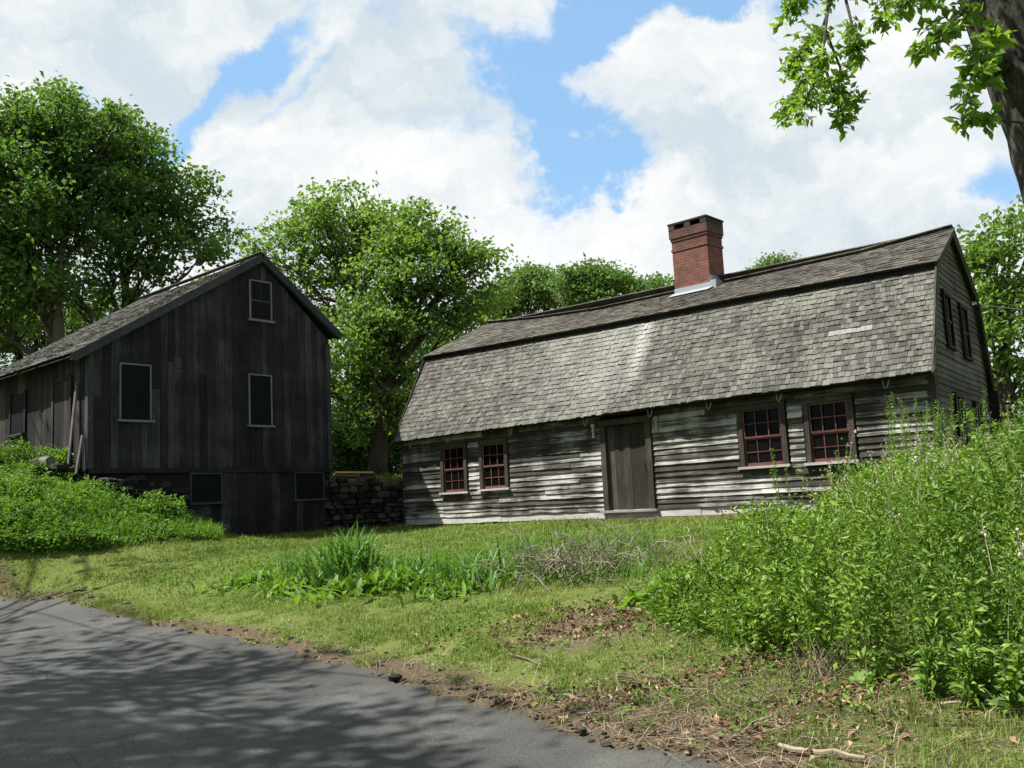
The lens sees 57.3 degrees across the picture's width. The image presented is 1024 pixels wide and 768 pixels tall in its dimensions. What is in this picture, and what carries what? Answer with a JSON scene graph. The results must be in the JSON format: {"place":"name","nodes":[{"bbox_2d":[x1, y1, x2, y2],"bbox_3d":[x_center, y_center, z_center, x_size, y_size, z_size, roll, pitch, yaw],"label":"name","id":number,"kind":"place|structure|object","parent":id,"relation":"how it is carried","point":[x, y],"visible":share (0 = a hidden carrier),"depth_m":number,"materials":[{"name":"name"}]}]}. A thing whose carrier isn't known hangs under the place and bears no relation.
{"place":"outdoors","nodes":[
{"label":"outdoors","id":0,"kind":"place"},
{"bbox_2d":[0,594,724,767],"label":"road","id":1,"kind":"structure","parent":0,"point":[82,687],"depth_m":7.40,"materials":[{"name":"grey asphalt"}]},
{"bbox_2d":[2,571,939,767],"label":"asphalt rubble","id":2,"kind":"object","parent":1,"relation":"on","point":[398,677],"visible":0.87,"depth_m":7.97,"materials":[{"name":"black asphalt"}]},
{"bbox_2d":[0,466,1023,767],"bbox_3d":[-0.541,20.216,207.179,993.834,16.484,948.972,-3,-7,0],"label":"ground","id":3,"kind":"structure","parent":0,"point":[10,560],"depth_m":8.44,"materials":[{"name":"green plant"}]},
{"bbox_2d":[0,436,73,464],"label":"leafy bush","id":4,"kind":"object","parent":3,"relation":"on","point":[62,454],"visible":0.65,"depth_m":20.46,"materials":[{"name":"green plant"}]},
{"bbox_2d":[26,456,54,466],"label":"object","id":5,"kind":"object","parent":3,"relation":"on","point":[46,460],"visible":0.35,"depth_m":20.14,"materials":[{"name":"grey wood"}]},
{"bbox_2d":[0,277,121,369],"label":"forest tree","id":6,"kind":"object","parent":3,"relation":"on","point":[7,346],"visible":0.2,"depth_m":40.16,"materials":[{"name":"green plant"}]},
{"bbox_2d":[23,463,138,497],"bbox_3d":[-9.733,2.131,20.251,3.282,0.783,1.244,-5,-8,17],"label":"stone pile","id":7,"kind":"object","parent":3,"relation":"on","point":[127,483],"visible":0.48,"depth_m":19.88,"materials":[{"name":"grey stone"}]},
{"bbox_2d":[67,383,77,464],"bbox_3d":[-9.509,0.912,20.276,0.215,1.905,0.095,1,-9,-30],"label":"wooden plank","id":8,"kind":"object","parent":7,"relation":"on","point":[72,423],"visible":1,"depth_m":20.27,"materials":[{"name":"grey wood"}]},
{"bbox_2d":[0,70,181,354],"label":"maple tree","id":9,"kind":"object","parent":3,"relation":"on","point":[38,154],"visible":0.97,"depth_m":31.40,"materials":[{"name":"green plant"}]},
{"bbox_2d":[0,447,230,554],"bbox_3d":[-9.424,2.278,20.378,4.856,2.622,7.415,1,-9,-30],"label":"bank herbs","id":10,"kind":"object","parent":3,"relation":"on","point":[24,523],"visible":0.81,"depth_m":18.16,"materials":[{"name":"green plant"}]},
{"bbox_2d":[26,99,252,331],"bbox_3d":[-13.422,-3.856,33.456,8.246,14.004,5.726,-3,-7,0],"label":"maple tree","id":11,"kind":"object","parent":3,"relation":"on","point":[177,208],"visible":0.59,"depth_m":33.62,"materials":[{"name":"green plant"}]},
{"bbox_2d":[128,488,187,520],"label":"leafy bush","id":12,"kind":"object","parent":3,"relation":"on","point":[164,504],"visible":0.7,"depth_m":19.25,"materials":[{"name":"green plant"}]},
{"bbox_2d":[0,252,342,535],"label":"wooden barn","id":13,"kind":"structure","parent":3,"relation":"on","point":[209,396],"depth_m":22.51,"materials":[{"name":"grey wood"}]},
{"bbox_2d":[5,390,26,437],"bbox_3d":[-11.927,0.726,22.541,1.000,1.070,0.124,-9,-10,41],"label":"window","id":14,"kind":"structure","parent":13,"relation":"in","point":[17,403],"depth_m":22.55,"materials":[{"name":"grey glass"}]},
{"bbox_2d":[51,374,72,459],"bbox_3d":[-10.041,0.787,20.896,1.010,1.900,0.049,-9,-10,41],"label":"barn door","id":15,"kind":"structure","parent":13,"relation":"in","point":[62,387],"depth_m":20.93,"materials":[{"name":"grey wood"}]},
{"bbox_2d":[75,435,83,473],"bbox_3d":[-9.217,1.499,19.972,0.164,0.836,0.084,3,-9,-39],"label":"wooden plank","id":16,"kind":"object","parent":13,"relation":"attached to","point":[79,454],"visible":0.93,"depth_m":19.95,"materials":[{"name":"grey wood"}]},
{"bbox_2d":[117,362,154,422],"bbox_3d":[-8.388,0.195,20.921,0.090,1.315,0.840,-9,-10,41],"label":"window","id":17,"kind":"structure","parent":13,"relation":"in","point":[135,380],"depth_m":20.93,"materials":[{"name":"black glass"}]},
{"bbox_2d":[188,473,225,504],"bbox_3d":[-7.133,2.444,21.927,0.090,0.735,0.930,-9,-10,41],"label":"window frame","id":18,"kind":"structure","parent":13,"relation":"in","point":[205,488],"depth_m":21.93,"materials":[{"name":"grey wood"}]},
{"bbox_2d":[247,279,274,323],"bbox_3d":[-6.337,-2.089,23.676,0.090,1.065,0.760,-9,-10,41],"label":"window frame","id":19,"kind":"structure","parent":13,"relation":"in","point":[260,292],"depth_m":23.68,"materials":[{"name":"grey wood"}]},
{"bbox_2d":[247,373,275,427],"bbox_3d":[-6.241,0.414,23.318,0.090,1.325,0.770,-9,-10,41],"label":"window","id":20,"kind":"structure","parent":13,"relation":"in","point":[259,385],"depth_m":23.32,"materials":[{"name":"black glass"}]},
{"bbox_2d":[293,472,326,500],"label":"window frame","id":21,"kind":"structure","parent":13,"relation":"in","point":[308,486],"depth_m":24.10,"materials":[{"name":"black wood"}]},
{"bbox_2d":[191,566,317,595],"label":"broadleaf weed","id":22,"kind":"object","parent":3,"relation":"on","point":[256,574],"visible":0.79,"depth_m":13.70,"materials":[{"name":"green plant"}]},
{"bbox_2d":[187,268,344,340],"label":"forest tree","id":23,"kind":"object","parent":3,"relation":"on","point":[205,270],"depth_m":44.84,"materials":[{"name":"green plant"}]},
{"bbox_2d":[243,568,348,599],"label":"broadleaf weed","id":24,"kind":"object","parent":3,"relation":"on","point":[293,582],"visible":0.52,"depth_m":12.83,"materials":[{"name":"green plant"}]},
{"bbox_2d":[275,539,322,580],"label":"day lily","id":25,"kind":"object","parent":3,"relation":"on","point":[297,561],"visible":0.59,"depth_m":13.66,"materials":[{"name":"green plant"}]},
{"bbox_2d":[231,170,435,478],"bbox_3d":[-6.689,-2.180,36.835,8.090,12.417,5.498,0,-8,-23],"label":"maple tree","id":26,"kind":"object","parent":3,"relation":"on","point":[321,220],"visible":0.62,"depth_m":36.61,"materials":[{"name":"green plant"}]},
{"bbox_2d":[277,522,405,594],"bbox_3d":[-2.299,2.359,12.898,1.542,0.989,1.652,-10,-10,43],"label":"day lily","id":27,"kind":"object","parent":3,"relation":"on","point":[350,558],"visible":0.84,"depth_m":12.75,"materials":[{"name":"green plant"}]},
{"bbox_2d":[330,402,370,478],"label":"shade bush","id":28,"kind":"object","parent":3,"relation":"on","point":[339,464],"visible":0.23,"depth_m":35.19,"materials":[{"name":"green plant"}]},
{"bbox_2d":[288,560,429,605],"bbox_3d":[-1.930,2.567,12.118,1.746,0.503,1.218,0,-8,-22],"label":"broadleaf weed","id":29,"kind":"object","parent":3,"relation":"on","point":[336,585],"visible":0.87,"depth_m":12.01,"materials":[{"name":"green plant"}]},
{"bbox_2d":[327,475,403,528],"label":"stone wall","id":30,"kind":"structure","parent":3,"relation":"on","point":[375,493],"depth_m":24.75,"materials":[{"name":"grey stone"}]},
{"bbox_2d":[334,471,373,476],"bbox_3d":[-4.237,2.405,25.054,1.014,0.157,0.463,-1,-8,-17],"label":"wooden plank","id":31,"kind":"object","parent":30,"relation":"on","point":[340,473],"visible":0.89,"depth_m":24.93,"materials":[{"name":"brown wood"}]},
{"bbox_2d":[332,403,400,477],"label":"shade bush","id":32,"kind":"object","parent":3,"relation":"on","point":[363,465],"visible":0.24,"depth_m":35.09,"materials":[{"name":"green plant"}]},
{"bbox_2d":[328,339,425,428],"bbox_3d":[-6.042,0.750,40.172,8.447,6.970,5.348,-1,-8,-12],"label":"undergrowth tree","id":33,"kind":"object","parent":3,"relation":"on","point":[346,380],"visible":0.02,"depth_m":39.82,"materials":[{"name":"green plant"}]},
{"bbox_2d":[358,402,401,476],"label":"shade bush","id":34,"kind":"object","parent":3,"relation":"on","point":[397,465],"visible":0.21,"depth_m":35.18,"materials":[{"name":"green plant"}]},
{"bbox_2d":[344,564,456,595],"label":"broadleaf weed","id":35,"kind":"object","parent":3,"relation":"on","point":[410,584],"visible":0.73,"depth_m":11.89,"materials":[{"name":"green plant"}]},
{"bbox_2d":[375,542,469,590],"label":"day lily","id":36,"kind":"object","parent":3,"relation":"on","point":[430,564],"visible":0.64,"depth_m":12.35,"materials":[{"name":"green plant"}]},
{"bbox_2d":[321,194,525,476],"bbox_3d":[-3.913,-1.743,34.466,9.043,10.954,5.341,-3,-7,0],"label":"maple tree","id":37,"kind":"object","parent":3,"relation":"on","point":[366,347],"visible":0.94,"depth_m":33.98,"materials":[{"name":"green plant"}]},
{"bbox_2d":[227,521,660,592],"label":"border herbs","id":38,"kind":"object","parent":3,"relation":"on","point":[622,571],"visible":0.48,"depth_m":12.39,"materials":[{"name":"green plant"}]},
{"bbox_2d":[399,306,512,393],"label":"undergrowth tree","id":39,"kind":"object","parent":3,"relation":"on","point":[428,348],"visible":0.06,"depth_m":44.01,"materials":[{"name":"green plant"}]},
{"bbox_2d":[399,568,517,607],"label":"broadleaf weed","id":40,"kind":"object","parent":3,"relation":"on","point":[453,587],"visible":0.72,"depth_m":11.17,"materials":[{"name":"green plant"}]},
{"bbox_2d":[414,534,544,601],"bbox_3d":[-0.392,2.249,11.615,1.585,0.755,1.605,-3,-7,0],"label":"day lily","id":41,"kind":"object","parent":3,"relation":"on","point":[470,570],"visible":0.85,"depth_m":11.43,"materials":[{"name":"green plant"}]},
{"bbox_2d":[457,256,568,322],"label":"distant tree","id":42,"kind":"object","parent":3,"relation":"on","point":[529,278],"visible":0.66,"depth_m":58.02,"materials":[{"name":"green plant"}]},
{"bbox_2d":[497,637,553,646],"bbox_3d":[0.104,2.345,8.495,0.608,0.107,0.182,-9,-10,40],"label":"fallen stick","id":43,"kind":"object","parent":3,"relation":"on","point":[525,642],"visible":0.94,"depth_m":8.54,"materials":[{"name":"brown wood"}]},
{"bbox_2d":[506,646,550,668],"bbox_3d":[0.117,2.341,8.014,0.110,0.167,0.731,1,-9,-30],"label":"fallen stick","id":44,"kind":"object","parent":3,"relation":"on","point":[523,657],"visible":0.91,"depth_m":8.14,"materials":[{"name":"wood"}]},
{"bbox_2d":[525,543,573,568],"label":"day lily","id":45,"kind":"object","parent":3,"relation":"on","point":[544,556],"visible":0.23,"depth_m":11.77,"materials":[{"name":"plant"}]},
{"bbox_2d":[563,693,593,702],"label":"fallen stick","id":46,"kind":"object","parent":3,"relation":"on","point":[574,696],"visible":0.7,"depth_m":6.82,"materials":[{"name":"beige wood"}]},
{"bbox_2d":[455,514,705,595],"bbox_3d":[0.875,2.031,11.148,2.648,0.957,2.223,-10,-10,42],"label":"dry cane bush","id":47,"kind":"object","parent":3,"relation":"on","point":[565,567],"visible":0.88,"depth_m":10.94,"materials":[{"name":"grey plant"}]},
{"bbox_2d":[138,519,1023,767],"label":"lawn weeds","id":48,"kind":"object","parent":3,"relation":"on","point":[645,624],"visible":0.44,"depth_m":8.52,"materials":[{"name":"green plant"}]},
{"bbox_2d":[138,535,1023,767],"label":"dry straw","id":49,"kind":"object","parent":3,"relation":"on","point":[662,695],"visible":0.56,"depth_m":6.33,"materials":[{"name":"beige plant"}]},
{"bbox_2d":[568,682,623,725],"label":"dry stem tuft","id":50,"kind":"object","parent":3,"relation":"on","point":[591,709],"visible":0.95,"depth_m":6.34,"materials":[{"name":"beige plant"}]},
{"bbox_2d":[543,252,659,307],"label":"distant tree","id":51,"kind":"object","parent":3,"relation":"on","point":[589,282],"visible":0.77,"depth_m":55.13,"materials":[{"name":"green plant"}]},
{"bbox_2d":[611,577,673,609],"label":"broadleaf weed","id":52,"kind":"object","parent":3,"relation":"on","point":[635,595],"visible":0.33,"depth_m":9.21,"materials":[{"name":"green plant"}]},
{"bbox_2d":[616,672,678,688],"bbox_3d":[1.024,2.178,6.887,0.144,0.088,0.675,1,-9,-30],"label":"fallen stick","id":53,"kind":"object","parent":3,"relation":"on","point":[628,674],"visible":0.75,"depth_m":6.94,"materials":[{"name":"wood"}]},
{"bbox_2d":[633,271,674,287],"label":"distant tree","id":54,"kind":"object","parent":3,"relation":"on","point":[660,281],"visible":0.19,"depth_m":60.72,"materials":[{"name":"green plant"}]},
{"bbox_2d":[634,722,678,733],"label":"fallen stick","id":55,"kind":"object","parent":3,"relation":"on","point":[642,731],"visible":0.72,"depth_m":5.88,"materials":[{"name":"brown wood"}]},
{"bbox_2d":[338,518,1023,766],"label":"dead leaves","id":56,"kind":"object","parent":3,"relation":"on","point":[725,724],"visible":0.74,"depth_m":6.66,"materials":[{"name":"brown plant"}]},
{"bbox_2d":[392,214,1003,526],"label":"gambrel house","id":57,"kind":"structure","parent":3,"relation":"on","point":[702,385],"depth_m":19.55,"materials":[{"name":"grey wood"}]},
{"bbox_2d":[439,442,469,494],"bbox_3d":[-1.456,2.126,23.569,1.027,1.279,0.158,-9,-10,42],"label":"window frame","id":58,"kind":"structure","parent":57,"relation":"in","point":[454,473],"depth_m":23.60,"materials":[{"name":"brown wood"}]},
{"bbox_2d":[477,438,510,490],"bbox_3d":[-0.441,1.955,22.654,1.027,1.233,0.159,-9,-10,42],"label":"window frame","id":59,"kind":"structure","parent":57,"relation":"in","point":[494,465],"depth_m":22.68,"materials":[{"name":"brown wood"}]},
{"bbox_2d":[606,423,649,509],"bbox_3d":[2.482,1.764,20.023,1.044,1.800,0.097,-9,-10,42],"label":"door","id":60,"kind":"structure","parent":57,"relation":"in","point":[628,475],"depth_m":20.04,"materials":[{"name":"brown wood"}]},
{"bbox_2d":[730,398,791,469],"bbox_3d":[4.774,0.966,17.936,1.165,1.281,0.192,-9,-10,42],"label":"window frame","id":61,"kind":"structure","parent":57,"relation":"in","point":[762,425],"depth_m":17.95,"materials":[{"name":"brown wood"}]},
{"bbox_2d":[795,391,860,465],"bbox_3d":[5.751,0.817,17.045,1.108,1.279,0.192,-9,-10,42],"label":"window frame","id":62,"kind":"structure","parent":57,"relation":"in","point":[827,418],"depth_m":17.07,"materials":[{"name":"brown wood"}]},
{"bbox_2d":[940,288,957,351],"bbox_3d":[8.204,-1.194,17.632,0.089,1.100,0.757,-8,-9,35],"label":"window frame","id":63,"kind":"structure","parent":57,"relation":"in","point":[946,297],"depth_m":17.60,"materials":[{"name":"black wood"}]},
{"bbox_2d":[952,391,968,457],"bbox_3d":[8.386,0.832,17.485,0.089,1.330,0.838,-8,-9,35],"label":"window frame","id":64,"kind":"structure","parent":57,"relation":"in","point":[958,404],"depth_m":17.46,"materials":[{"name":"black wood"}]},
{"bbox_2d":[957,302,973,361],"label":"window frame","id":65,"kind":"structure","parent":57,"relation":"in","point":[962,309],"depth_m":18.89,"materials":[{"name":"black wood"}]},
{"bbox_2d":[972,401,986,448],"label":"window frame","id":66,"kind":"structure","parent":57,"relation":"in","point":[978,411],"depth_m":19.01,"materials":[{"name":"black wood"}]},
{"bbox_2d":[973,303,1023,309],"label":"utility wire","id":67,"kind":"object","parent":57,"relation":"attached to","point":[1001,307],"visible":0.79,"depth_m":21.58,"materials":[{"name":"grey metal"}]},
{"bbox_2d":[640,668,773,714],"bbox_3d":[1.315,2.071,6.380,0.129,0.149,1.477,0,-8,-24],"label":"fallen stick","id":68,"kind":"object","parent":3,"relation":"on","point":[667,679],"visible":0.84,"depth_m":6.46,"materials":[{"name":"brown wood"}]},
{"bbox_2d":[688,604,752,647],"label":"tuft","id":69,"kind":"object","parent":3,"relation":"on","point":[726,629],"visible":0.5,"depth_m":7.23,"materials":[{"name":"green plant"}]},
{"bbox_2d":[693,701,752,729],"bbox_3d":[1.360,2.088,5.911,0.543,0.110,0.053,1,-8,-28],"label":"fallen stick","id":70,"kind":"object","parent":3,"relation":"on","point":[703,725],"visible":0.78,"depth_m":5.87,"materials":[{"name":"brown wood"}]},
{"bbox_2d":[689,640,757,673],"bbox_3d":[1.598,2.018,7.022,0.183,0.146,0.957,0,-8,-24],"label":"fallen stick","id":71,"kind":"object","parent":3,"relation":"on","point":[717,653],"visible":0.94,"depth_m":7.10,"materials":[{"name":"brown wood"}]},
{"bbox_2d":[742,497,753,524],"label":"leafy shoot","id":72,"kind":"object","parent":3,"relation":"on","point":[751,504],"visible":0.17,"depth_m":10.86,"materials":[{"name":"green plant"}]},
{"bbox_2d":[745,250,800,269],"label":"distant tree","id":73,"kind":"object","parent":3,"relation":"on","point":[779,258],"visible":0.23,"depth_m":63.01,"materials":[{"name":"green plant"}]},
{"bbox_2d":[538,640,1019,766],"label":"dry brush","id":74,"kind":"object","parent":3,"relation":"on","point":[740,743],"visible":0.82,"depth_m":5.93,"materials":[{"name":"brown plant"}]},
{"bbox_2d":[769,447,793,512],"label":"leafy shoot","id":75,"kind":"object","parent":3,"relation":"on","point":[775,488],"visible":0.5,"depth_m":11.07,"materials":[{"name":"green plant"}]},
{"bbox_2d":[777,735,866,759],"bbox_3d":[1.645,1.935,4.975,0.073,0.130,0.549,3,-9,-37],"label":"fallen stick","id":76,"kind":"object","parent":3,"relation":"on","point":[817,751],"visible":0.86,"depth_m":4.96,"materials":[{"name":"beige wood"}]},
{"bbox_2d":[629,401,1023,682],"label":"wild thicket","id":77,"kind":"object","parent":3,"relation":"on","point":[807,541],"visible":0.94,"depth_m":6.94,"materials":[{"name":"green plant"}]},
{"bbox_2d":[697,400,1023,610],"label":"seed plumes","id":78,"kind":"object","parent":77,"relation":"on","point":[1020,480],"visible":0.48,"depth_m":7.38,"materials":[{"name":"green plant"}]},
{"bbox_2d":[773,633,891,700],"bbox_3d":[2.105,1.857,6.277,0.816,0.401,0.646,-3,-7,0],"label":"dry stem tuft","id":79,"kind":"object","parent":3,"relation":"on","point":[814,664],"visible":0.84,"depth_m":6.24,"materials":[{"name":"beige plant"}]},
{"bbox_2d":[835,446,852,501],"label":"leafy shoot","id":80,"kind":"object","parent":3,"relation":"on","point":[846,470],"visible":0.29,"depth_m":11.27,"materials":[{"name":"green plant"}]},
{"bbox_2d":[845,662,898,685],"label":"broadleaf weed","id":81,"kind":"object","parent":3,"relation":"on","point":[859,674],"visible":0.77,"depth_m":6.01,"materials":[{"name":"green plant"}]},
{"bbox_2d":[769,0,1023,204],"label":"ash tree","id":82,"kind":"object","parent":3,"relation":"on","point":[994,62],"visible":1,"depth_m":6.79,"materials":[{"name":"green plant"}]},
{"bbox_2d":[902,514,963,630],"bbox_3d":[3.108,1.403,6.846,0.425,0.896,0.550,-3,-7,0],"label":"leafy shoot","id":83,"kind":"object","parent":3,"relation":"on","point":[921,546],"visible":0.3,"depth_m":6.84,"materials":[{"name":"green plant"}]},
{"bbox_2d":[884,388,1023,497],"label":"arching shrub","id":84,"kind":"object","parent":3,"relation":"on","point":[934,435],"visible":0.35,"depth_m":13.16,"materials":[{"name":"green plant"}]},
{"bbox_2d":[910,633,1000,712],"bbox_3d":[2.590,1.668,5.425,0.539,0.468,0.466,-3,-7,0],"label":"leafy shoot","id":85,"kind":"object","parent":3,"relation":"on","point":[936,684],"visible":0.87,"depth_m":5.38,"materials":[{"name":"green plant"}]},
{"bbox_2d":[905,573,1006,683],"bbox_3d":[2.667,1.498,5.660,0.509,0.714,0.587,4,-10,-43],"label":"leafy shoot","id":86,"kind":"object","parent":3,"relation":"on","point":[976,630],"visible":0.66,"depth_m":5.66,"materials":[{"name":"green plant"}]},
{"bbox_2d":[940,677,1002,705],"bbox_3d":[2.623,1.752,5.338,0.354,0.168,0.044,-5,-8,20],"label":"fallen stick","id":87,"kind":"object","parent":3,"relation":"on","point":[950,702],"visible":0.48,"depth_m":5.35,"materials":[{"name":"beige wood"}]},
{"bbox_2d":[943,516,1023,664],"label":"leafy shoot","id":88,"kind":"object","parent":3,"relation":"on","point":[962,542],"visible":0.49,"depth_m":5.88,"materials":[{"name":"green plant"}]},
{"bbox_2d":[956,194,1023,438],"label":"maple tree","id":89,"kind":"object","parent":3,"relation":"on","point":[1003,288],"visible":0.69,"depth_m":26.96,"materials":[{"name":"green plant"}]},
{"bbox_2d":[973,636,1023,718],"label":"leafy shoot","id":90,"kind":"object","parent":3,"relation":"on","point":[1014,686],"visible":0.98,"depth_m":5.12,"materials":[{"name":"green plant"}]},
{"bbox_2d":[0,0,1023,412],"label":"sky","id":91,"kind":"structure","parent":0,"point":[567,129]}
]}

